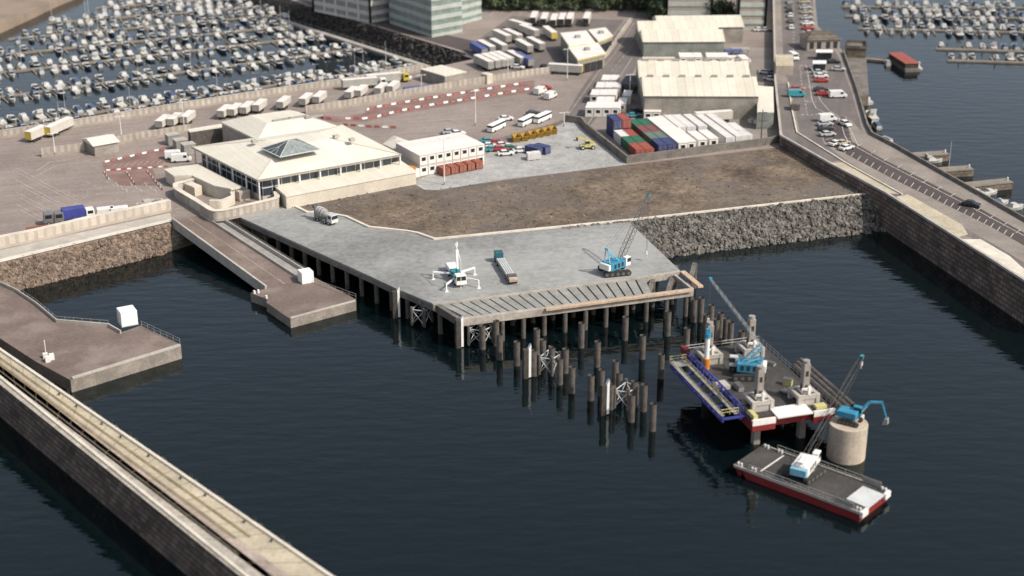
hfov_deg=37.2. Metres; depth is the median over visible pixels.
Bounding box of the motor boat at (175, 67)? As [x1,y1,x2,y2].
[170,64,180,71]
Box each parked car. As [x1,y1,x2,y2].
[441,128,455,134]
[449,129,465,133]
[479,137,493,142]
[484,142,494,146]
[485,145,498,151]
[489,138,505,142]
[493,145,508,151]
[494,141,509,145]
[497,115,513,120]
[497,149,513,155]
[503,144,517,149]
[510,64,524,69]
[512,146,524,153]
[525,110,540,114]
[541,84,552,89]
[626,112,641,117]
[628,107,642,112]
[758,69,769,74]
[760,27,772,31]
[763,69,773,74]
[763,75,773,81]
[788,24,794,29]
[789,85,804,90]
[798,0,810,3]
[799,4,811,8]
[800,9,812,13]
[800,15,812,19]
[801,20,813,24]
[801,25,814,29]
[812,69,826,73]
[813,72,828,77]
[813,77,828,82]
[813,86,828,90]
[815,90,827,95]
[816,120,833,125]
[817,124,834,130]
[818,130,835,136]
[826,58,840,63]
[828,139,838,146]
[831,66,845,71]
[837,139,850,145]
[838,119,851,126]
[838,143,854,150]
[961,199,981,207]
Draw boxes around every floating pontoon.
[0,279,181,391]
[250,277,355,327]
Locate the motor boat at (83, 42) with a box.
[80,39,87,45]
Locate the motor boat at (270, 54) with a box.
[267,52,274,57]
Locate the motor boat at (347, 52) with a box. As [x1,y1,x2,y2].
[342,49,351,55]
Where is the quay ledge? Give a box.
[0,213,170,258]
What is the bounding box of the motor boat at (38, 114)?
[32,109,46,119]
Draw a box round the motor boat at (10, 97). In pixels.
[5,93,15,102]
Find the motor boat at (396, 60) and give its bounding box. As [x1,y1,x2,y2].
[389,55,401,64]
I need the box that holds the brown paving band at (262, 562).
[0,361,287,575]
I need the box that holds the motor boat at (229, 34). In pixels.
[224,31,232,37]
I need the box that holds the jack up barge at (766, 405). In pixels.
[683,315,864,444]
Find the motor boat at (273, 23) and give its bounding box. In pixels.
[269,20,277,26]
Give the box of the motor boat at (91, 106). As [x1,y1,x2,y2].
[85,104,96,110]
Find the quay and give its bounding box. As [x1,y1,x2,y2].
[848,58,868,105]
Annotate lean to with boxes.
[756,86,773,128]
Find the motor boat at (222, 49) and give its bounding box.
[216,46,226,52]
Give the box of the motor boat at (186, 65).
[183,63,191,69]
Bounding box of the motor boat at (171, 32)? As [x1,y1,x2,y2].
[168,29,176,36]
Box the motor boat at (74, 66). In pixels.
[71,63,77,69]
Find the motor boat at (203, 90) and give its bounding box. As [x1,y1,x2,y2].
[197,86,208,94]
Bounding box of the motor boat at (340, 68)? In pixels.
[335,65,346,72]
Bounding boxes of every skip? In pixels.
[511,133,520,141]
[519,132,528,140]
[527,130,536,138]
[535,128,543,136]
[542,127,550,135]
[548,125,557,133]
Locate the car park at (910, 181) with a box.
[824,116,1023,244]
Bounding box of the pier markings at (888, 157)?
[793,2,1023,236]
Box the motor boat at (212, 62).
[210,60,218,66]
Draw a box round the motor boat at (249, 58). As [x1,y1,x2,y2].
[245,55,253,61]
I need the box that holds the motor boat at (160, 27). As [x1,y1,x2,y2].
[157,24,164,30]
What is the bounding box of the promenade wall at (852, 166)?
[787,82,902,194]
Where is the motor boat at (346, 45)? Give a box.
[342,42,351,48]
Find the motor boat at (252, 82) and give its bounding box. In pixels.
[247,78,259,86]
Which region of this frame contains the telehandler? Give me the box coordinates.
[574,136,594,149]
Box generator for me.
[782,376,793,385]
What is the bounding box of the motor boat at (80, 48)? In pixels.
[77,45,84,52]
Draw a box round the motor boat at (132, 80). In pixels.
[128,76,138,85]
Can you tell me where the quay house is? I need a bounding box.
[845,40,867,57]
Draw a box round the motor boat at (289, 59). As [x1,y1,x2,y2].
[284,55,294,63]
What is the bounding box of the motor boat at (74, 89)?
[69,86,80,93]
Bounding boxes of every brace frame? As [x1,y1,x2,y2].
[410,304,432,327]
[467,323,492,345]
[538,345,561,375]
[613,378,638,409]
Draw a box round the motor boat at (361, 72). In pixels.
[359,70,368,74]
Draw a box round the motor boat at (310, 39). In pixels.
[305,36,314,42]
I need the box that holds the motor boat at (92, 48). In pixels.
[88,45,95,51]
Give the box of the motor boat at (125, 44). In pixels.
[121,41,129,47]
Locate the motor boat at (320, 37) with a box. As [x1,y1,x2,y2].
[316,34,325,41]
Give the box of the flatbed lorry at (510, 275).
[494,250,517,283]
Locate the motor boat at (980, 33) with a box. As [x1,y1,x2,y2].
[977,30,983,36]
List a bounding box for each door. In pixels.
[585,63,590,72]
[591,61,596,70]
[597,60,602,69]
[614,121,617,128]
[618,120,621,128]
[623,120,626,127]
[627,120,630,127]
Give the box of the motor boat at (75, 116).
[72,114,79,118]
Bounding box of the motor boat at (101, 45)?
[97,40,106,49]
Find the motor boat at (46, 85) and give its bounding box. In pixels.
[42,82,51,88]
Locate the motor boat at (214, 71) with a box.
[209,68,219,74]
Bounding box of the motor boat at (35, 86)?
[31,83,39,90]
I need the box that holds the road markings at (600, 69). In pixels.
[499,10,635,139]
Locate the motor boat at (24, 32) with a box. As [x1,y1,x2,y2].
[21,29,28,36]
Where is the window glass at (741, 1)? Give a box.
[740,0,765,26]
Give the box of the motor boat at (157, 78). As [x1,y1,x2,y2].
[153,75,161,82]
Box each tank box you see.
[164,132,179,145]
[172,137,187,149]
[180,141,195,154]
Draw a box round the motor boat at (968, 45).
[965,42,971,48]
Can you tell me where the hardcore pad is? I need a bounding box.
[416,122,626,189]
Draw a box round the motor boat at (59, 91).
[52,84,65,96]
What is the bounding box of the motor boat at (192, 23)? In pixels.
[189,20,197,27]
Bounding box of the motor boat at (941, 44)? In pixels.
[938,42,944,47]
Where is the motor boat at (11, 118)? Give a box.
[6,114,16,122]
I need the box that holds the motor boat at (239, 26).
[235,24,243,29]
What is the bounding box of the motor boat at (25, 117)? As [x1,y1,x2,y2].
[19,113,28,121]
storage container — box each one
[525,144,542,154]
[534,143,550,154]
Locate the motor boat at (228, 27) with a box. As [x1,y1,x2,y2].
[226,25,233,30]
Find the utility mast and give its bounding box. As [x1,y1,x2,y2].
[757,111,766,137]
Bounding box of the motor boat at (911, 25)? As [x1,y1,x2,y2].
[908,22,914,28]
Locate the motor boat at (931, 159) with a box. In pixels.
[925,153,942,162]
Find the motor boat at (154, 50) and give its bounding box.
[151,47,157,53]
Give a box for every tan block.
[666,0,712,15]
[736,0,767,29]
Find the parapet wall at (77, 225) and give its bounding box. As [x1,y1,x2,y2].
[0,199,171,248]
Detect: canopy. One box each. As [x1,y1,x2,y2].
[813,60,825,69]
[816,50,832,59]
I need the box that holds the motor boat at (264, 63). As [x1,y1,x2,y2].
[259,57,269,67]
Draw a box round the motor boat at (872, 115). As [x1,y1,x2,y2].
[865,109,879,120]
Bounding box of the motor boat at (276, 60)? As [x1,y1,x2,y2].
[270,55,282,66]
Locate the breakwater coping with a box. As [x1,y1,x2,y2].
[0,348,333,575]
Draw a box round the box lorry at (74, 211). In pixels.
[60,204,94,220]
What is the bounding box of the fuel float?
[887,52,919,71]
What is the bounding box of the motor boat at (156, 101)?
[149,98,160,106]
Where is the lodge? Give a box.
[798,30,840,50]
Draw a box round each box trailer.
[24,125,45,141]
[43,116,73,136]
[155,114,170,128]
[166,112,181,126]
[179,110,195,124]
[216,104,231,118]
[227,103,241,117]
[239,101,253,115]
[252,98,266,112]
[276,95,290,109]
[298,92,312,106]
[312,90,326,103]
[344,86,357,99]
[354,84,367,97]
[374,82,387,93]
[386,80,399,91]
[470,41,487,53]
[473,54,493,70]
[477,39,495,51]
[480,53,500,69]
[487,52,507,68]
[489,38,507,52]
[492,29,511,43]
[494,50,513,67]
[503,28,522,42]
[506,50,523,64]
[508,19,531,28]
[515,38,533,53]
[515,51,533,67]
[518,24,538,37]
[526,36,544,51]
[530,11,537,25]
[540,12,548,26]
[542,25,556,40]
[550,13,558,27]
[558,13,565,26]
[566,12,574,26]
[583,12,590,25]
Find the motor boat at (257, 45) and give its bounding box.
[254,43,260,48]
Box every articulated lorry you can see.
[341,76,386,89]
[365,71,409,83]
[539,62,582,75]
[694,109,732,121]
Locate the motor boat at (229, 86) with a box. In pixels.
[223,83,232,89]
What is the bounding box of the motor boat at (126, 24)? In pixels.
[123,22,129,27]
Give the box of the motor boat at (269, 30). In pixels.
[265,27,273,33]
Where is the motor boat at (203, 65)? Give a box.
[197,61,205,67]
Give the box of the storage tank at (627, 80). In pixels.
[620,75,637,92]
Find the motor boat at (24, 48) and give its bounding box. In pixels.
[20,45,27,51]
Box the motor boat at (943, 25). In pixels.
[940,23,947,28]
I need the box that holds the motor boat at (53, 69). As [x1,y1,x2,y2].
[49,64,58,73]
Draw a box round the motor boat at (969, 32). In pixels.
[965,27,973,36]
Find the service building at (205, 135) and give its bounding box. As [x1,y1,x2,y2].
[187,124,222,145]
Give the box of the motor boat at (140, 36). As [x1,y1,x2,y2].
[137,33,144,39]
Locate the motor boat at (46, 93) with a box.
[43,89,50,97]
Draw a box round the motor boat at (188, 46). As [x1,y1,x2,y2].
[185,44,191,49]
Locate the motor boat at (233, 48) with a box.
[229,45,237,51]
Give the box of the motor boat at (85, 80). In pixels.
[82,77,90,83]
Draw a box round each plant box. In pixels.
[184,181,201,196]
[235,183,249,201]
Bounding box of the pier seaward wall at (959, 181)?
[842,50,1023,220]
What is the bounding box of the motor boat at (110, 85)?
[105,81,114,88]
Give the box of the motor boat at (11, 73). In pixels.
[7,69,14,77]
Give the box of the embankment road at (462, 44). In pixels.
[299,0,474,51]
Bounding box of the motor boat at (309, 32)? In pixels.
[306,30,314,35]
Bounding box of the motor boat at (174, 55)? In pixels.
[171,52,178,58]
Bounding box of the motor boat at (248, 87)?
[242,84,253,91]
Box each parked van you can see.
[96,205,112,213]
[110,205,128,210]
[164,149,181,159]
[171,152,191,162]
[533,85,546,94]
[543,90,556,99]
[787,89,805,97]
[788,51,798,59]
[817,112,837,121]
[828,89,846,97]
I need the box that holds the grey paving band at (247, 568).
[0,366,271,575]
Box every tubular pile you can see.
[479,324,485,349]
[493,320,498,346]
[496,333,502,360]
[514,340,519,366]
[531,349,536,376]
[534,328,539,354]
[540,338,545,363]
[548,346,554,372]
[556,357,562,384]
[562,347,568,373]
[568,365,574,393]
[578,322,584,348]
[587,374,594,400]
[594,340,600,367]
[598,368,604,396]
[609,383,614,409]
[612,359,618,386]
[616,371,622,399]
[622,316,628,340]
[628,393,634,422]
[631,380,637,408]
[639,334,645,359]
[640,383,647,411]
[649,402,656,431]
[657,353,664,378]
[664,310,670,336]
[683,327,689,347]
[690,298,696,322]
[697,296,704,322]
[702,313,709,339]
[708,304,714,321]
[713,318,719,344]
[717,312,723,337]
[722,317,729,342]
[727,321,733,345]
[738,330,744,340]
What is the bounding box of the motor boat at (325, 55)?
[321,53,330,58]
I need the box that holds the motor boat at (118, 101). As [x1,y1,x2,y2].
[112,97,127,106]
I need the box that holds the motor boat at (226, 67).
[219,61,231,72]
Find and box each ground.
[0,0,71,32]
[0,0,778,263]
[772,0,1023,324]
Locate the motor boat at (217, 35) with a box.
[213,32,221,38]
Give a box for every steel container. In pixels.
[437,165,449,176]
[445,163,458,174]
[454,162,466,172]
[462,160,474,170]
[471,158,482,169]
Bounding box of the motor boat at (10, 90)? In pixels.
[6,87,14,93]
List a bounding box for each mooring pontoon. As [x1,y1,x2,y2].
[0,22,294,58]
[0,32,318,77]
[0,44,366,102]
[0,60,414,129]
[8,12,293,41]
[48,4,264,25]
[96,0,223,9]
[841,1,1023,11]
[845,10,1020,22]
[858,22,1023,36]
[936,43,1023,52]
[947,54,1023,63]
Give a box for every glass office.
[389,0,461,36]
[462,0,481,23]
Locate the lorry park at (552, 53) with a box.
[464,16,623,72]
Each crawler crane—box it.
[598,193,650,277]
[707,277,766,381]
[782,354,863,485]
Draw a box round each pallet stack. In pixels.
[142,198,151,202]
[748,118,756,122]
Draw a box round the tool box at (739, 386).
[734,381,744,391]
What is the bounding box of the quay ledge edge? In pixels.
[0,219,171,261]
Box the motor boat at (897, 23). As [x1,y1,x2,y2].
[894,20,902,27]
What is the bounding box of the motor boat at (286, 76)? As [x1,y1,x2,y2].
[279,72,294,81]
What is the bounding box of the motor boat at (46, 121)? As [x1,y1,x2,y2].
[42,119,50,123]
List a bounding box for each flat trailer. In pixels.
[26,223,54,229]
[403,84,432,88]
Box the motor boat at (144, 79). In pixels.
[139,74,148,84]
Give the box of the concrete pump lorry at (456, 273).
[431,242,480,291]
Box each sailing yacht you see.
[0,117,6,124]
[17,38,24,58]
[18,48,26,68]
[56,26,63,47]
[58,84,69,115]
[59,40,67,64]
[85,18,91,37]
[95,13,103,36]
[103,24,110,42]
[107,14,114,35]
[111,7,118,28]
[123,87,132,110]
[132,9,139,26]
[132,56,141,76]
[143,10,149,25]
[145,21,153,45]
[147,15,154,31]
[157,17,166,37]
[165,3,173,22]
[178,11,185,28]
[186,51,198,77]
[208,62,222,91]
[213,18,220,31]
[239,26,249,50]
[274,16,284,32]
[284,27,294,45]
[286,23,296,37]
[298,31,310,54]
[345,55,356,76]
[358,41,370,69]
[378,47,390,66]
[928,2,934,28]
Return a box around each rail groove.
[0,357,250,537]
[0,363,235,538]
[0,370,238,554]
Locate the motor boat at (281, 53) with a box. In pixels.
[278,50,287,56]
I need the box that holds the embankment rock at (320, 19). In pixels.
[244,0,470,65]
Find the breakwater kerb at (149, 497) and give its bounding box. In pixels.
[0,375,249,575]
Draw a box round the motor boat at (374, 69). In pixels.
[368,66,378,72]
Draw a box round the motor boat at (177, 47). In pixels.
[173,44,182,50]
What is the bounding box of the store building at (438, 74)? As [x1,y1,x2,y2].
[420,65,465,83]
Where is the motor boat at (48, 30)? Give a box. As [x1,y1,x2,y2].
[45,26,53,33]
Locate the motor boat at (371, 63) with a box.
[368,61,379,67]
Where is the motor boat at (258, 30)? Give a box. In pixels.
[254,26,262,34]
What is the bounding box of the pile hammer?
[703,328,710,369]
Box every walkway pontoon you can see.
[268,13,430,67]
[866,54,890,62]
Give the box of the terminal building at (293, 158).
[164,110,416,208]
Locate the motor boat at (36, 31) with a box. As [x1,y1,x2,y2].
[32,29,39,34]
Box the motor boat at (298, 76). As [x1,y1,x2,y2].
[293,73,304,79]
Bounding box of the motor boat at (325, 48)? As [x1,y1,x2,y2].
[320,45,329,51]
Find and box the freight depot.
[560,27,612,73]
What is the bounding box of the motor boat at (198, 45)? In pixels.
[194,42,203,48]
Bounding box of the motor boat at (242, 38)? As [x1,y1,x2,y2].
[236,33,247,42]
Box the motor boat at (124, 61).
[119,57,128,64]
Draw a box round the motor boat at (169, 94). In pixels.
[164,91,176,98]
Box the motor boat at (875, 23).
[872,20,878,27]
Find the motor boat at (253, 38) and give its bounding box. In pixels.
[250,36,258,41]
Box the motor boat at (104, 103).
[96,97,109,108]
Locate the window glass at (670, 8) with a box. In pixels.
[668,0,710,15]
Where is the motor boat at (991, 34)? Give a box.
[988,31,994,36]
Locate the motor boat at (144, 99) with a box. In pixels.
[139,95,149,103]
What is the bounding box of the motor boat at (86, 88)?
[81,85,90,91]
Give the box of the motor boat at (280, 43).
[276,40,284,46]
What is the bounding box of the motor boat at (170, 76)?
[165,73,176,80]
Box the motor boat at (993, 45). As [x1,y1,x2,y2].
[990,42,996,48]
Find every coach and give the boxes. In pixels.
[487,119,505,131]
[518,113,534,126]
[533,110,551,122]
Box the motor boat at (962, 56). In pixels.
[960,53,965,59]
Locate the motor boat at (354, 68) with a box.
[350,65,358,71]
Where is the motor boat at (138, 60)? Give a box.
[133,55,142,63]
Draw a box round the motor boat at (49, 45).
[46,42,53,48]
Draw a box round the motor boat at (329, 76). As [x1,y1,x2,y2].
[323,73,334,79]
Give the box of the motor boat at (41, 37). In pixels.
[38,34,45,41]
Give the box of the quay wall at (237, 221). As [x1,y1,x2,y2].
[229,218,250,234]
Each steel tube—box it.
[792,364,842,408]
[795,361,850,406]
[798,358,855,406]
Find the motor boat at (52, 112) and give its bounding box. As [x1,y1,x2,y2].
[47,109,56,116]
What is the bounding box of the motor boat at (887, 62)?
[884,59,890,66]
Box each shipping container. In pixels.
[606,124,621,138]
[607,114,621,129]
[613,130,628,145]
[616,113,630,128]
[621,136,636,151]
[623,129,637,135]
[628,143,644,154]
[630,135,645,142]
[631,119,642,131]
[635,125,650,137]
[637,118,651,124]
[638,142,653,152]
[643,131,658,144]
[645,124,659,130]
[651,138,666,151]
[652,131,667,137]
[660,137,676,149]
[663,114,686,132]
[673,114,695,130]
[683,114,706,130]
[693,113,716,129]
[705,113,726,124]
[709,124,734,143]
[719,123,744,140]
[728,122,752,139]
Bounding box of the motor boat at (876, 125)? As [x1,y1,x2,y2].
[871,121,882,129]
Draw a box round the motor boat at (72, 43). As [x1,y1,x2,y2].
[69,40,76,46]
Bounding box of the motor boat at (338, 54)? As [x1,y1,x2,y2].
[333,51,343,57]
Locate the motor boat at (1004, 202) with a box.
[989,198,1008,204]
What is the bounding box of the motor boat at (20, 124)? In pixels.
[17,122,25,126]
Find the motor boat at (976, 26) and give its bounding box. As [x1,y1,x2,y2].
[973,21,980,29]
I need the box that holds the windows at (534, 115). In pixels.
[518,115,534,122]
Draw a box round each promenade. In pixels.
[777,83,838,161]
[834,162,898,193]
[897,194,967,236]
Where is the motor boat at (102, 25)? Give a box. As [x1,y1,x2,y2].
[99,20,106,29]
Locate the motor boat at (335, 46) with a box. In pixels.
[330,43,341,49]
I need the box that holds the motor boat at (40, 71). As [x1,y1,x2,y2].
[36,68,44,74]
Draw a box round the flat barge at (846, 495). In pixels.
[733,444,890,521]
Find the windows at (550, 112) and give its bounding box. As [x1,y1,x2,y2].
[533,112,551,118]
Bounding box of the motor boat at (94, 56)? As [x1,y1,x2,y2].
[90,51,100,60]
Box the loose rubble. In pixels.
[280,149,859,235]
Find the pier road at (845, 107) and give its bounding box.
[781,0,1023,266]
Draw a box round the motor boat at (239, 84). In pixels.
[233,81,244,88]
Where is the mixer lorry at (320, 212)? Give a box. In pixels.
[312,204,337,224]
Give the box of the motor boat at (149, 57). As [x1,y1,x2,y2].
[144,54,154,61]
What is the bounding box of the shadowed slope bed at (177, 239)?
[167,227,193,251]
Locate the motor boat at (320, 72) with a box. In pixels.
[315,69,325,75]
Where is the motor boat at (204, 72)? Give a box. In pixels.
[199,69,208,76]
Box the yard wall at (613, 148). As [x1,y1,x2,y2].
[565,115,778,163]
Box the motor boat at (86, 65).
[82,62,90,69]
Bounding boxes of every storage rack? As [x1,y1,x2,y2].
[724,49,742,54]
[731,47,749,54]
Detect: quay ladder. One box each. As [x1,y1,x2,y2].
[179,472,198,482]
[243,516,262,526]
[270,534,290,545]
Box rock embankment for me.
[251,0,471,64]
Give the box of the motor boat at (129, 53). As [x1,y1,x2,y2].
[125,50,134,56]
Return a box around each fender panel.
[391,285,399,318]
[455,314,463,348]
[522,343,530,378]
[600,378,609,415]
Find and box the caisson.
[826,416,867,464]
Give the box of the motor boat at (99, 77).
[94,74,103,81]
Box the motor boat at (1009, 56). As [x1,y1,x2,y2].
[1005,52,1015,60]
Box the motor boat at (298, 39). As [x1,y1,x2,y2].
[294,35,306,44]
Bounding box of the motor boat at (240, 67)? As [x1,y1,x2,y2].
[235,64,245,70]
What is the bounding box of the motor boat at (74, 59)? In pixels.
[70,56,79,62]
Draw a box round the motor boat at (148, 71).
[143,68,152,74]
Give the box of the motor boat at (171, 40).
[167,36,175,43]
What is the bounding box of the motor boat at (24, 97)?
[21,94,28,100]
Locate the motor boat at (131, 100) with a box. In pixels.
[126,96,138,104]
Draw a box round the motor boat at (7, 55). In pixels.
[4,52,11,60]
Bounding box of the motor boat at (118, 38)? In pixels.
[115,35,123,41]
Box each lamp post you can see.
[438,137,448,184]
[470,90,479,125]
[563,48,571,80]
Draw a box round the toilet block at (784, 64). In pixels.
[775,54,793,74]
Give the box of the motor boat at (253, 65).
[248,62,258,69]
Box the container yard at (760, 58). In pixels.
[582,48,777,161]
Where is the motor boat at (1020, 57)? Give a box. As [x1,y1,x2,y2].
[1017,55,1023,60]
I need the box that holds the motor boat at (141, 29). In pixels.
[137,26,144,32]
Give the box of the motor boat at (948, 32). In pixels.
[946,30,951,35]
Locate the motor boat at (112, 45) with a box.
[108,42,115,49]
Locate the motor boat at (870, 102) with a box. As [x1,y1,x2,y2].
[868,97,873,104]
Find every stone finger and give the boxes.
[912,149,949,160]
[938,164,973,176]
[965,177,1012,190]
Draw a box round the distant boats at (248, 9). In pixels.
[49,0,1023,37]
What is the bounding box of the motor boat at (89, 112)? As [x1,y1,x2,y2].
[84,109,94,116]
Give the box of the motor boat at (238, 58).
[230,52,243,62]
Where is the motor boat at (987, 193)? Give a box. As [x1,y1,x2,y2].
[974,187,990,197]
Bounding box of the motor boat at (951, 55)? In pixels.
[949,53,954,58]
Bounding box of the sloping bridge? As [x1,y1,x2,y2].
[171,213,302,289]
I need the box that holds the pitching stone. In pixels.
[0,223,171,290]
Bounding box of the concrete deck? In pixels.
[240,206,702,340]
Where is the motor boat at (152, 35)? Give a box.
[149,33,155,38]
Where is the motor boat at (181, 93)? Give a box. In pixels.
[175,89,184,97]
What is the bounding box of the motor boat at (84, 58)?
[80,55,88,61]
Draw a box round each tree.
[481,0,499,8]
[484,0,508,10]
[499,0,529,11]
[517,0,535,9]
[522,0,547,10]
[543,0,561,11]
[559,0,573,8]
[563,0,582,10]
[579,0,606,10]
[599,0,622,10]
[618,0,643,10]
[634,0,652,10]
[639,0,665,9]
[646,0,665,18]
[705,0,728,14]
[714,0,736,14]
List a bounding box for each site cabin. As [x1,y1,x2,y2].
[396,142,427,165]
[396,156,427,176]
[405,140,436,164]
[413,139,443,162]
[422,137,452,161]
[428,163,436,174]
[429,136,460,159]
[437,135,468,158]
[446,134,476,156]
[452,132,484,155]
[477,154,484,164]
[585,102,595,116]
[590,89,600,101]
[594,102,604,116]
[595,82,605,88]
[596,96,605,101]
[599,89,608,96]
[601,75,610,81]
[602,102,612,116]
[604,82,613,88]
[605,96,614,101]
[607,89,617,101]
[609,75,618,81]
[611,102,621,113]
[612,82,621,95]
[618,98,627,112]
[622,90,632,104]
[644,110,652,117]
[646,117,664,126]
[653,110,660,116]
[655,115,672,123]
[657,125,675,134]
[665,124,683,132]
[667,134,687,148]
[676,132,696,147]
[678,52,686,59]
[686,52,694,59]
[687,130,707,145]
[693,52,702,59]
[698,129,718,144]
[705,52,714,59]
[712,52,721,59]
[720,52,728,59]
[737,54,749,66]
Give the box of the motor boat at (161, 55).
[156,50,166,60]
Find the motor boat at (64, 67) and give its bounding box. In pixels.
[60,64,68,71]
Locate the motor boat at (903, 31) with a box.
[901,29,906,34]
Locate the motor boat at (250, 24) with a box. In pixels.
[247,21,254,28]
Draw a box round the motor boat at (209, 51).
[206,48,213,54]
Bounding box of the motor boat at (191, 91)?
[185,86,196,94]
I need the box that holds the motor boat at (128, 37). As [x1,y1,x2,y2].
[125,34,132,40]
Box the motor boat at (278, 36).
[275,33,283,38]
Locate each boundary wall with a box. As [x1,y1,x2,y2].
[40,124,189,156]
[305,67,551,113]
[605,18,630,57]
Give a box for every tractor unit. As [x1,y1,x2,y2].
[43,210,66,223]
[53,210,75,222]
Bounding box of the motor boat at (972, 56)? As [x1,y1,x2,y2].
[968,53,975,59]
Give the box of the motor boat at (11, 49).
[8,47,14,52]
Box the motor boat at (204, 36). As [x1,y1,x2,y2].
[201,34,209,39]
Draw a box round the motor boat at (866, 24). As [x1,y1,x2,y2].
[863,21,868,27]
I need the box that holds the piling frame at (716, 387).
[669,345,745,422]
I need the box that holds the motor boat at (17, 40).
[14,37,20,43]
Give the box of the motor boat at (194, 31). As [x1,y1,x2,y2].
[190,28,199,33]
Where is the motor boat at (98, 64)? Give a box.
[94,61,102,67]
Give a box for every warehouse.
[635,21,724,56]
[635,58,759,119]
[652,15,744,42]
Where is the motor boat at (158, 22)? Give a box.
[154,18,161,24]
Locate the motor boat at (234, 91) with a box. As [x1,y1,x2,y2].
[230,90,239,93]
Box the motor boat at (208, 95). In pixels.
[205,93,214,97]
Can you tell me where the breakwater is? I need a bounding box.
[0,352,325,575]
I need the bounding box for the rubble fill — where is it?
[299,147,860,236]
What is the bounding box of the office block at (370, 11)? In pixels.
[312,0,389,22]
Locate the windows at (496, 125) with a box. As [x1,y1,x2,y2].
[487,120,505,127]
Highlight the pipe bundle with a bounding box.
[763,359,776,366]
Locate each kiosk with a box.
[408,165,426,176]
[791,101,799,110]
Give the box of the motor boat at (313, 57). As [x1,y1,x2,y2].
[308,54,319,61]
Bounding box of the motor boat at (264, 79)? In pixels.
[259,76,269,84]
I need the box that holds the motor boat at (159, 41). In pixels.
[156,38,162,44]
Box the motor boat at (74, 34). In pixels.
[71,31,77,37]
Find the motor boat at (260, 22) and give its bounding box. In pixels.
[257,20,267,27]
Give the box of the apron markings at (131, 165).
[17,96,549,236]
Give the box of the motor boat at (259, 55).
[254,51,266,59]
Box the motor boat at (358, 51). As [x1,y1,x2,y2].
[353,49,361,54]
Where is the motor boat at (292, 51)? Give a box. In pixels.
[287,48,297,55]
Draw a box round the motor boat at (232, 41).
[228,38,237,44]
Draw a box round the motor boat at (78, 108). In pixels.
[73,105,83,113]
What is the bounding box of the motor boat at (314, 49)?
[309,46,320,52]
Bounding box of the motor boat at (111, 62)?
[107,59,115,65]
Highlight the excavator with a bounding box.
[836,401,888,427]
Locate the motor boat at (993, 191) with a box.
[983,188,996,194]
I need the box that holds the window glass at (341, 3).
[314,0,389,19]
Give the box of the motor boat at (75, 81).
[70,77,81,85]
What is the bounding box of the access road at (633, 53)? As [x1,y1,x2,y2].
[498,5,658,141]
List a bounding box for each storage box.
[526,151,534,159]
[532,151,540,159]
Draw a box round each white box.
[116,305,138,327]
[297,267,314,284]
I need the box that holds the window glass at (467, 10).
[462,0,480,20]
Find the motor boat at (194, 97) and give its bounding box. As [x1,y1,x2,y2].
[190,95,201,99]
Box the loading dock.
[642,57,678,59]
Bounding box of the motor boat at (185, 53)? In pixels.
[182,50,190,57]
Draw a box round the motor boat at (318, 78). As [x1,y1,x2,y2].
[313,76,322,81]
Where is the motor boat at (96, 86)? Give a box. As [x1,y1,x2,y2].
[91,82,101,90]
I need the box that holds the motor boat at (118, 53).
[113,49,123,57]
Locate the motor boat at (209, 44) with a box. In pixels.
[204,41,213,47]
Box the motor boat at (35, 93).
[30,89,39,99]
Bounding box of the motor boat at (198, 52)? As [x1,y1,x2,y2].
[195,50,202,55]
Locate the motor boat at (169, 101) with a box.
[166,99,174,103]
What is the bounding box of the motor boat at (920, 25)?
[917,22,924,28]
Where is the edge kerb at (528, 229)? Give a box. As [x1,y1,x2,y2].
[294,193,865,239]
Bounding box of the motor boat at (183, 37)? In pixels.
[178,31,188,42]
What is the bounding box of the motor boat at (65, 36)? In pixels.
[62,32,69,39]
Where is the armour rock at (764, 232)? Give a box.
[561,194,885,257]
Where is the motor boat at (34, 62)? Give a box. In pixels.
[29,56,40,67]
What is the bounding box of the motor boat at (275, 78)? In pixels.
[269,74,280,82]
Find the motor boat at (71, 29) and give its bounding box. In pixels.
[68,26,74,31]
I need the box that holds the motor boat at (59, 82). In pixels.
[56,80,64,86]
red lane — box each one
[102,147,172,185]
[317,80,533,121]
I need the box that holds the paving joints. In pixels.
[0,360,306,575]
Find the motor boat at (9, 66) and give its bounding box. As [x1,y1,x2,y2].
[6,64,13,69]
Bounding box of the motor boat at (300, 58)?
[295,56,304,61]
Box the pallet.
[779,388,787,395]

